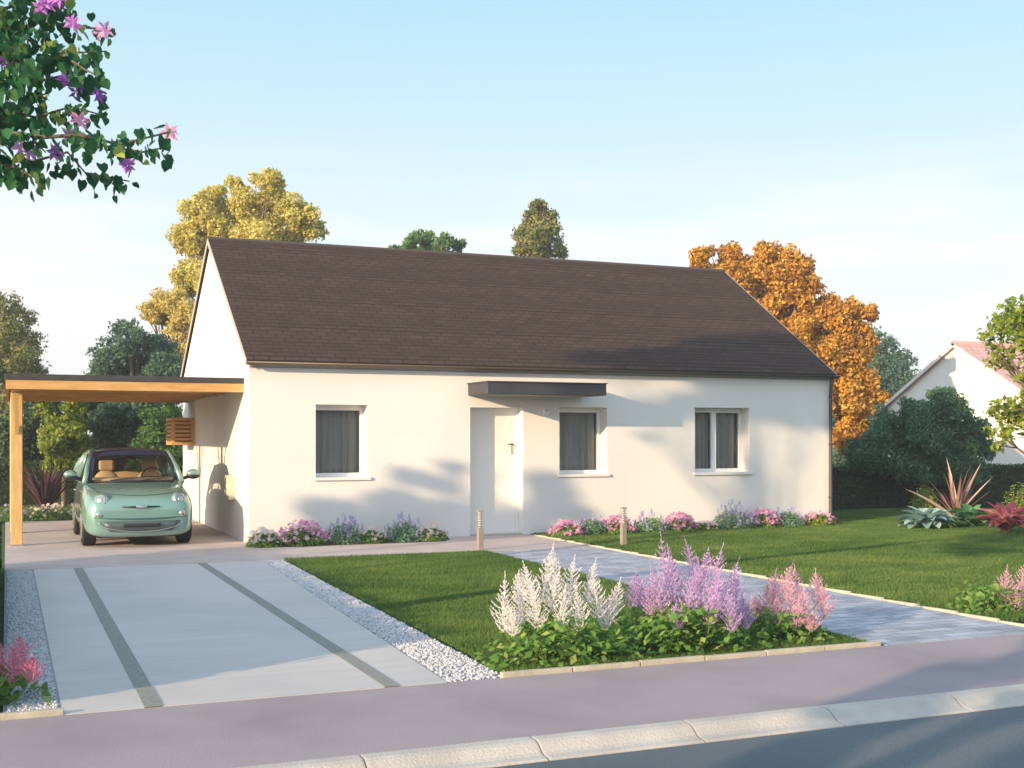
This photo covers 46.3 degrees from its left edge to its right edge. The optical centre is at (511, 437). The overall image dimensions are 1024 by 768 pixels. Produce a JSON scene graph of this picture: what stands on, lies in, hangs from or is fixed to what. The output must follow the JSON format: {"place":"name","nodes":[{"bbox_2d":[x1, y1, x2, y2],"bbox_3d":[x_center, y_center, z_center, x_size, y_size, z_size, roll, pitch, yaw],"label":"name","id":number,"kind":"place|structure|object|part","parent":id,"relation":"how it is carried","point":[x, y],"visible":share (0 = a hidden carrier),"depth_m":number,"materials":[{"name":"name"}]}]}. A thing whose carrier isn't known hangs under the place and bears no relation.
{"place":"outdoors","nodes":[
{"label":"outdoors","id":0,"kind":"place"},
{"bbox_2d":[3,570,60,712],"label":"gravel","id":1,"kind":"structure","parent":0,"point":[24,594],"depth_m":10.19,"materials":[{"name":"grey gravel"}]},
{"bbox_2d":[0,504,72,521],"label":"flowers","id":2,"kind":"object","parent":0,"point":[2,508],"depth_m":25.38,"materials":[{"name":"pink plant"}]},
{"bbox_2d":[34,561,446,714],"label":"driveway","id":3,"kind":"structure","parent":0,"point":[193,633],"depth_m":9.70,"materials":[{"name":"concrete"}]},
{"bbox_2d":[73,568,162,707],"bbox_3d":[-3.825,1.646,11.188,0.110,0.008,8.410,0,0,-23],"label":"drive strip","id":4,"kind":"object","parent":3,"relation":"on","point":[146,693],"visible":1,"depth_m":9.26,"materials":[{"name":"grey concrete"}]},
{"bbox_2d":[197,563,400,686],"bbox_3d":[-2.425,1.646,11.780,0.110,0.008,8.410,0,0,-23],"label":"drive strip","id":5,"kind":"object","parent":3,"relation":"on","point":[365,668],"visible":1,"depth_m":9.97,"materials":[{"name":"grey concrete"}]},
{"bbox_2d":[264,559,499,682],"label":"gravel","id":6,"kind":"structure","parent":0,"point":[354,610],"depth_m":10.08,"materials":[{"name":"white gravel"}]},
{"bbox_2d":[0,634,1023,767],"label":"pavement","id":7,"kind":"structure","parent":0,"point":[244,733],"depth_m":7.28,"materials":[{"name":"concrete"}]},
{"bbox_2d":[0,463,1023,712],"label":"garden ground","id":8,"kind":"structure","parent":0,"point":[2,571],"depth_m":12.10,"materials":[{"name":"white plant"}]},
{"bbox_2d":[0,522,1,591],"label":"clipped hedge","id":9,"kind":"object","parent":8,"relation":"on","point":[0,552],"visible":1,"depth_m":14.50,"materials":[{"name":"green plant"}]},
{"bbox_2d":[0,504,32,522],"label":"bedding plant","id":10,"kind":"object","parent":8,"relation":"on","point":[7,517],"visible":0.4,"depth_m":23.56,"materials":[{"name":"green plant"}]},
{"bbox_2d":[0,631,51,708],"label":"astilbe","id":11,"kind":"object","parent":8,"relation":"on","point":[13,673],"visible":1,"depth_m":7.38,"materials":[{"name":"pink plant"}]},
{"bbox_2d":[0,290,51,460],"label":"tree","id":12,"kind":"object","parent":8,"relation":"on","point":[18,347],"visible":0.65,"depth_m":35.99,"materials":[{"name":"green plant"}]},
{"bbox_2d":[0,708,63,720],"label":"edging","id":13,"kind":"object","parent":8,"relation":"on","point":[32,714],"visible":0.55,"depth_m":7.05,"materials":[{"name":"concrete"}]},
{"bbox_2d":[0,401,64,465],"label":"bush","id":14,"kind":"object","parent":8,"relation":"on","point":[31,424],"visible":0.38,"depth_m":28.67,"materials":[{"name":"green plant"}]},
{"bbox_2d":[0,459,77,506],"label":"clipped hedge","id":15,"kind":"object","parent":8,"relation":"on","point":[5,486],"visible":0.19,"depth_m":28.08,"materials":[{"name":"green plant"}]},
{"bbox_2d":[9,457,72,512],"bbox_3d":[-9.943,1.004,25.476,1.423,1.271,1.506,0,0,-23],"label":"flax plant","id":16,"kind":"object","parent":8,"relation":"on","point":[47,492],"visible":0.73,"depth_m":25.32,"materials":[{"name":"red plant"}]},
{"bbox_2d":[25,503,60,520],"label":"bedding plant","id":17,"kind":"object","parent":8,"relation":"on","point":[38,510],"visible":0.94,"depth_m":23.76,"materials":[{"name":"green plant"}]},
{"bbox_2d":[43,502,72,520],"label":"bedding plant","id":18,"kind":"object","parent":8,"relation":"on","point":[66,514],"visible":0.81,"depth_m":23.86,"materials":[{"name":"green plant"}]},
{"bbox_2d":[32,401,94,507],"bbox_3d":[-10.392,0.338,27.772,1.370,2.830,1.674,0,0,-23],"label":"tree","id":19,"kind":"object","parent":8,"relation":"on","point":[65,441],"visible":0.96,"depth_m":27.45,"materials":[{"name":"green plant"}]},
{"bbox_2d":[0,0,178,203],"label":"flowering tree","id":20,"kind":"object","parent":8,"relation":"on","point":[17,52],"visible":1,"depth_m":6.99,"materials":[{"name":"green plant"}]},
{"bbox_2d":[63,402,160,456],"bbox_3d":[-10.122,0.140,29.007,3.220,3.231,3.102,0,0,-23],"label":"bush","id":21,"kind":"object","parent":8,"relation":"on","point":[114,424],"visible":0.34,"depth_m":28.64,"materials":[{"name":"green plant"}]},
{"bbox_2d":[83,317,183,409],"bbox_3d":[-10.906,-0.809,34.565,2.912,5.143,3.660,0,0,-23],"label":"tree","id":22,"kind":"object","parent":8,"relation":"on","point":[133,351],"visible":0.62,"depth_m":33.72,"materials":[{"name":"green plant"}]},
{"bbox_2d":[127,403,182,484],"bbox_3d":[-8.250,0.385,28.227,1.799,2.738,1.634,0,0,-23],"label":"bush","id":23,"kind":"object","parent":8,"relation":"on","point":[154,429],"visible":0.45,"depth_m":27.87,"materials":[{"name":"green plant"}]},
{"bbox_2d":[136,287,194,376],"bbox_3d":[-10.400,-1.456,37.249,2.654,6.418,1.614,0,0,25],"label":"tree","id":24,"kind":"object","parent":8,"relation":"on","point":[173,311],"visible":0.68,"depth_m":36.82,"materials":[{"name":"yellow plant"}]},
{"bbox_2d":[164,166,329,300],"bbox_3d":[-8.713,-3.553,39.837,5.588,10.612,4.277,0,0,38],"label":"tree","id":25,"kind":"object","parent":8,"relation":"on","point":[212,212],"visible":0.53,"depth_m":39.47,"materials":[{"name":"yellow plant"}]},
{"bbox_2d":[5,519,592,571],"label":"terrace","id":26,"kind":"structure","parent":8,"relation":"on","point":[52,545],"depth_m":17.70,"materials":[{"name":"beige concrete"}]},
{"bbox_2d":[4,373,243,545],"bbox_3d":[-7.053,0.354,21.087,3.476,2.579,6.340,0,0,-23],"label":"carport","id":27,"kind":"object","parent":26,"relation":"on","point":[20,389],"visible":1,"depth_m":18.23,"materials":[{"name":"wood"}]},
{"bbox_2d":[63,447,199,544],"bbox_3d":[-6.201,0.904,19.434,2.073,1.480,3.626,0,0,-23],"label":"parked car","id":28,"kind":"object","parent":26,"relation":"on","point":[121,492],"visible":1,"depth_m":18.19,"materials":[{"name":"teal paint"}]},
{"bbox_3d":[-7.027,0.464,19.660,0.165,0.450,2.050,0,0,-23],"label":"side window","id":29,"kind":"part","parent":28,"relation":"part of","materials":[{"name":"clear glass"}]},
{"bbox_3d":[-6.794,0.514,20.839,1.360,0.340,0.300,0,0,-23],"label":"rear window","id":30,"kind":"part","parent":28,"relation":"part of","materials":[{"name":"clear glass"}]},
{"bbox_3d":[-5.788,0.464,20.184,0.165,0.450,2.050,0,0,-23],"label":"side window","id":31,"kind":"part","parent":28,"relation":"part of","materials":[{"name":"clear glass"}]},
{"bbox_2d":[476,510,483,549],"bbox_3d":[-0.466,1.357,17.498,0.084,0.585,0.084,0,0,-23],"label":"bollard light","id":32,"kind":"object","parent":26,"relation":"on","point":[480,537],"visible":0.94,"depth_m":17.47,"materials":[{"name":"beige metal"}]},
{"bbox_2d":[388,229,467,252],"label":"tree","id":33,"kind":"object","parent":8,"relation":"on","point":[444,242],"visible":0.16,"depth_m":47.83,"materials":[{"name":"green plant"}]},
{"bbox_2d":[180,236,839,541],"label":"house","id":34,"kind":"structure","parent":8,"relation":"on","point":[451,392],"depth_m":21.04,"materials":[{"name":"paint"}]},
{"bbox_2d":[166,418,193,444],"bbox_3d":[-6.699,-0.120,24.156,0.437,0.540,0.902,0,0,-23],"label":"wall cabinet","id":35,"kind":"object","parent":34,"relation":"attached to","point":[179,431],"depth_m":23.78,"materials":[{"name":"brown wood"}]},
{"bbox_2d":[314,405,370,480],"bbox_3d":[-2.784,0.073,19.272,0.930,1.225,0.503,0,0,-23],"label":"window","id":36,"kind":"structure","parent":34,"relation":"in","point":[336,425],"depth_m":19.45,"materials":[{"name":"white"}]},
{"bbox_2d":[470,408,523,535],"bbox_3d":[-0.316,0.576,20.253,0.958,2.148,0.360,0,0,-23],"label":"door","id":37,"kind":"structure","parent":34,"relation":"in","point":[493,431],"depth_m":20.35,"materials":[{"name":"white paint"}]},
{"bbox_2d":[558,408,609,476],"bbox_3d":[1.164,0.073,20.939,1.000,1.225,0.501,0,0,-23],"label":"window","id":38,"kind":"structure","parent":34,"relation":"in","point":[576,425],"depth_m":21.13,"materials":[{"name":"white"}]},
{"bbox_2d":[693,408,752,474],"bbox_3d":[3.766,0.063,22.039,1.250,1.245,0.503,0,0,-23],"label":"window","id":39,"kind":"structure","parent":34,"relation":"in","point":[721,419],"depth_m":22.19,"materials":[{"name":"white"}]},
{"bbox_2d":[257,527,783,547],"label":"bed soil","id":40,"kind":"structure","parent":8,"relation":"on","point":[329,544],"depth_m":18.46,"materials":[{"name":"brown soil"}]},
{"bbox_2d":[245,526,284,547],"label":"bedding plant","id":41,"kind":"object","parent":40,"relation":"on","point":[263,539],"visible":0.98,"depth_m":17.96,"materials":[{"name":"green plant"}]},
{"bbox_2d":[276,519,331,546],"bbox_3d":[-3.180,1.467,18.309,0.901,0.426,0.745,0,0,-23],"label":"bedding plant","id":42,"kind":"object","parent":40,"relation":"on","point":[303,536],"visible":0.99,"depth_m":18.17,"materials":[{"name":"pink plant"}]},
{"bbox_2d":[323,513,363,543],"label":"bedding plant","id":43,"kind":"object","parent":40,"relation":"on","point":[350,536],"visible":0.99,"depth_m":18.46,"materials":[{"name":"green plant"}]},
{"bbox_2d":[355,525,387,542],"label":"bedding plant","id":44,"kind":"object","parent":40,"relation":"on","point":[372,534],"visible":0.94,"depth_m":18.61,"materials":[{"name":"green plant"}]},
{"bbox_2d":[384,511,427,541],"bbox_3d":[-1.702,1.421,18.925,0.583,0.508,0.655,0,0,39],"label":"bedding plant","id":45,"kind":"object","parent":40,"relation":"on","point":[403,534],"visible":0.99,"depth_m":18.84,"materials":[{"name":"green plant"}]},
{"bbox_2d":[414,522,449,540],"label":"bedding plant","id":46,"kind":"object","parent":40,"relation":"on","point":[433,534],"visible":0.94,"depth_m":18.99,"materials":[{"name":"green plant"}]},
{"bbox_2d":[575,509,607,535],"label":"bedding plant","id":47,"kind":"object","parent":40,"relation":"on","point":[594,527],"visible":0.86,"depth_m":20.06,"materials":[{"name":"green plant"}]},
{"bbox_2d":[600,514,635,534],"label":"bedding plant","id":48,"kind":"object","parent":40,"relation":"on","point":[613,527],"visible":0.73,"depth_m":20.16,"materials":[{"name":"pink plant"}]},
{"bbox_2d":[632,509,669,533],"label":"bedding plant","id":49,"kind":"object","parent":40,"relation":"on","point":[651,524],"visible":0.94,"depth_m":20.48,"materials":[{"name":"green plant"}]},
{"bbox_2d":[661,511,698,531],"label":"bedding plant","id":50,"kind":"object","parent":40,"relation":"on","point":[680,523],"visible":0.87,"depth_m":20.74,"materials":[{"name":"pink plant"}]},
{"bbox_2d":[693,520,718,530],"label":"bedding plant","id":51,"kind":"object","parent":40,"relation":"on","point":[711,525],"visible":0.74,"depth_m":21.09,"materials":[{"name":"white plant"}]},
{"bbox_2d":[712,499,756,528],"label":"bedding plant","id":52,"kind":"object","parent":40,"relation":"on","point":[734,522],"visible":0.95,"depth_m":21.42,"materials":[{"name":"green plant"}]},
{"bbox_2d":[745,507,782,527],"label":"bedding plant","id":53,"kind":"object","parent":40,"relation":"on","point":[765,520],"visible":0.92,"depth_m":21.70,"materials":[{"name":"pink plant"}]},
{"bbox_2d":[776,506,805,526],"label":"bedding plant","id":54,"kind":"object","parent":40,"relation":"on","point":[787,519],"visible":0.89,"depth_m":21.96,"materials":[{"name":"green plant"}]},
{"bbox_2d":[802,510,837,525],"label":"bedding plant","id":55,"kind":"object","parent":40,"relation":"on","point":[818,519],"visible":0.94,"depth_m":22.17,"materials":[{"name":"pink plant"}]},
{"bbox_2d":[510,198,568,258],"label":"tree","id":56,"kind":"object","parent":8,"relation":"on","point":[536,231],"visible":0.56,"depth_m":45.53,"materials":[{"name":"green plant"}]},
{"bbox_2d":[472,542,654,671],"bbox_3d":[0.309,1.231,8.903,1.240,0.902,0.922,0,0,-23],"label":"astilbe","id":57,"kind":"object","parent":8,"relation":"on","point":[554,625],"visible":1,"depth_m":8.76,"materials":[{"name":"white plant"}]},
{"bbox_2d":[548,518,585,536],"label":"bedding plant","id":58,"kind":"object","parent":8,"relation":"on","point":[565,529],"visible":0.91,"depth_m":19.73,"materials":[{"name":"pink plant"}]},
{"bbox_2d":[620,507,626,544],"bbox_3d":[1.696,1.357,18.215,0.084,0.585,0.084,0,0,-23],"label":"bollard light","id":59,"kind":"object","parent":8,"relation":"on","point":[623,533],"visible":0.84,"depth_m":18.18,"materials":[{"name":"beige metal"}]},
{"bbox_2d":[574,527,773,659],"bbox_3d":[1.234,1.193,9.301,1.421,0.990,0.950,0,0,-23],"label":"astilbe","id":60,"kind":"object","parent":8,"relation":"on","point":[683,620],"visible":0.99,"depth_m":9.17,"materials":[{"name":"purple plant"}]},
{"bbox_2d":[500,641,880,677],"bbox_3d":[1.419,1.651,8.861,3.242,0.075,0.050,0,0,-23],"label":"edging","id":61,"kind":"object","parent":8,"relation":"on","point":[580,668],"visible":0.57,"depth_m":8.77,"materials":[{"name":"concrete"}]},
{"bbox_2d":[711,560,836,647],"bbox_3d":[2.168,1.340,9.864,1.051,0.676,0.929,0,0,-23],"label":"astilbe","id":62,"kind":"object","parent":8,"relation":"on","point":[780,619],"visible":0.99,"depth_m":9.71,"materials":[{"name":"pink plant"}]},
{"bbox_2d":[534,535,1023,626],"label":"edging","id":63,"kind":"object","parent":8,"relation":"on","point":[897,602],"visible":0.46,"depth_m":12.54,"materials":[{"name":"concrete"}]},
{"bbox_2d":[688,239,891,459],"bbox_3d":[8.241,-2.128,36.182,6.066,7.780,3.653,0,0,22],"label":"tree","id":64,"kind":"object","parent":8,"relation":"on","point":[778,284],"visible":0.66,"depth_m":35.68,"materials":[{"name":"orange plant"}]},
{"bbox_2d":[832,402,891,466],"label":"bush","id":65,"kind":"object","parent":8,"relation":"on","point":[837,460],"visible":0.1,"depth_m":43.20,"materials":[{"name":"green plant"}]},
{"bbox_2d":[859,326,920,397],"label":"tree","id":66,"kind":"object","parent":8,"relation":"on","point":[896,377],"visible":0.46,"depth_m":57.29,"materials":[{"name":"green plant"}]},
{"bbox_2d":[839,385,1000,507],"bbox_3d":[9.433,0.259,27.518,3.714,2.983,2.578,0,0,15],"label":"bush","id":67,"kind":"object","parent":8,"relation":"on","point":[905,450],"visible":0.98,"depth_m":27.08,"materials":[{"name":"green plant"}]},
{"bbox_2d":[907,486,939,510],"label":"shrub","id":68,"kind":"object","parent":8,"relation":"on","point":[921,504],"visible":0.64,"depth_m":25.89,"materials":[{"name":"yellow plant"}]},
{"bbox_2d":[896,506,957,528],"bbox_3d":[7.464,1.444,21.517,1.051,0.400,0.962,0,0,-23],"label":"hosta","id":69,"kind":"object","parent":8,"relation":"on","point":[927,518],"visible":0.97,"depth_m":21.38,"materials":[{"name":"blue plant"}]},
{"bbox_2d":[832,463,1023,509],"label":"clipped hedge","id":70,"kind":"object","parent":8,"relation":"on","point":[856,488],"visible":0.34,"depth_m":27.72,"materials":[{"name":"green"}]},
{"bbox_2d":[906,458,991,520],"bbox_3d":[8.562,1.004,23.430,1.694,1.271,0.919,0,0,-14],"label":"flax plant","id":71,"kind":"object","parent":8,"relation":"on","point":[958,499],"visible":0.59,"depth_m":23.44,"materials":[{"name":"brown plant"}]},
{"bbox_2d":[941,514,966,527],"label":"grass tuft","id":72,"kind":"object","parent":8,"relation":"on","point":[951,525],"visible":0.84,"depth_m":21.47,"materials":[{"name":"green plant"}]},
{"bbox_2d":[947,503,990,526],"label":"hosta","id":73,"kind":"object","parent":8,"relation":"on","point":[968,513],"visible":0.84,"depth_m":21.75,"materials":[{"name":"green plant"}]},
{"bbox_2d":[944,565,1023,614],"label":"astilbe","id":74,"kind":"object","parent":8,"relation":"on","point":[998,598],"visible":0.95,"depth_m":11.34,"materials":[{"name":"green plant"}]},
{"bbox_2d":[976,294,1023,453],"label":"garden tree","id":75,"kind":"object","parent":8,"relation":"on","point":[1013,319],"visible":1,"depth_m":14.65,"materials":[{"name":"green plant"}]},
{"bbox_2d":[1000,482,1023,512],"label":"shrub","id":76,"kind":"object","parent":8,"relation":"on","point":[1018,500],"visible":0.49,"depth_m":24.17,"materials":[{"name":"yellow plant"}]},
{"bbox_2d":[0,0,1023,434],"label":"sky","id":77,"kind":"structure","parent":0,"point":[881,140],"materials":[{"name":"blue"}]},
{"bbox_2d":[284,550,867,670],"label":"grass","id":78,"kind":"structure","parent":0,"point":[455,575],"depth_m":12.42,"materials":[{"name":"green plant"}]},
{"bbox_2d":[493,706,1023,767],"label":"road","id":79,"kind":"structure","parent":0,"point":[994,738],"depth_m":6.56,"materials":[{"name":"grey asphalt"}]},
{"bbox_2d":[493,547,1023,645],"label":"path","id":80,"kind":"structure","parent":0,"point":[885,623],"depth_m":11.51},
{"bbox_2d":[533,506,1023,621],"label":"grass","id":81,"kind":"structure","parent":0,"point":[900,552],"depth_m":16.92,"materials":[{"name":"green plant"}]},
{"bbox_2d":[974,502,1023,532],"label":"coleus","id":82,"kind":"object","parent":81,"relation":"on","point":[1008,517],"visible":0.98,"depth_m":20.48,"materials":[{"name":"red plant"}]},
{"bbox_2d":[879,341,1023,466],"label":"neighbour house","id":83,"kind":"structure","parent":0,"point":[958,366],"depth_m":39.50,"materials":[{"name":"white paint"}]},
{"label":"ground","id":84,"kind":"structure","parent":0,"visible":0},
{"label":"kerb bedding","id":85,"kind":"structure","parent":84,"relation":"on","visible":0},
{"bbox_2d":[237,684,1023,767],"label":"kerb","id":86,"kind":"structure","parent":85,"relation":"on","point":[526,750],"depth_m":6.75,"materials":[{"name":"concrete"}]}
]}

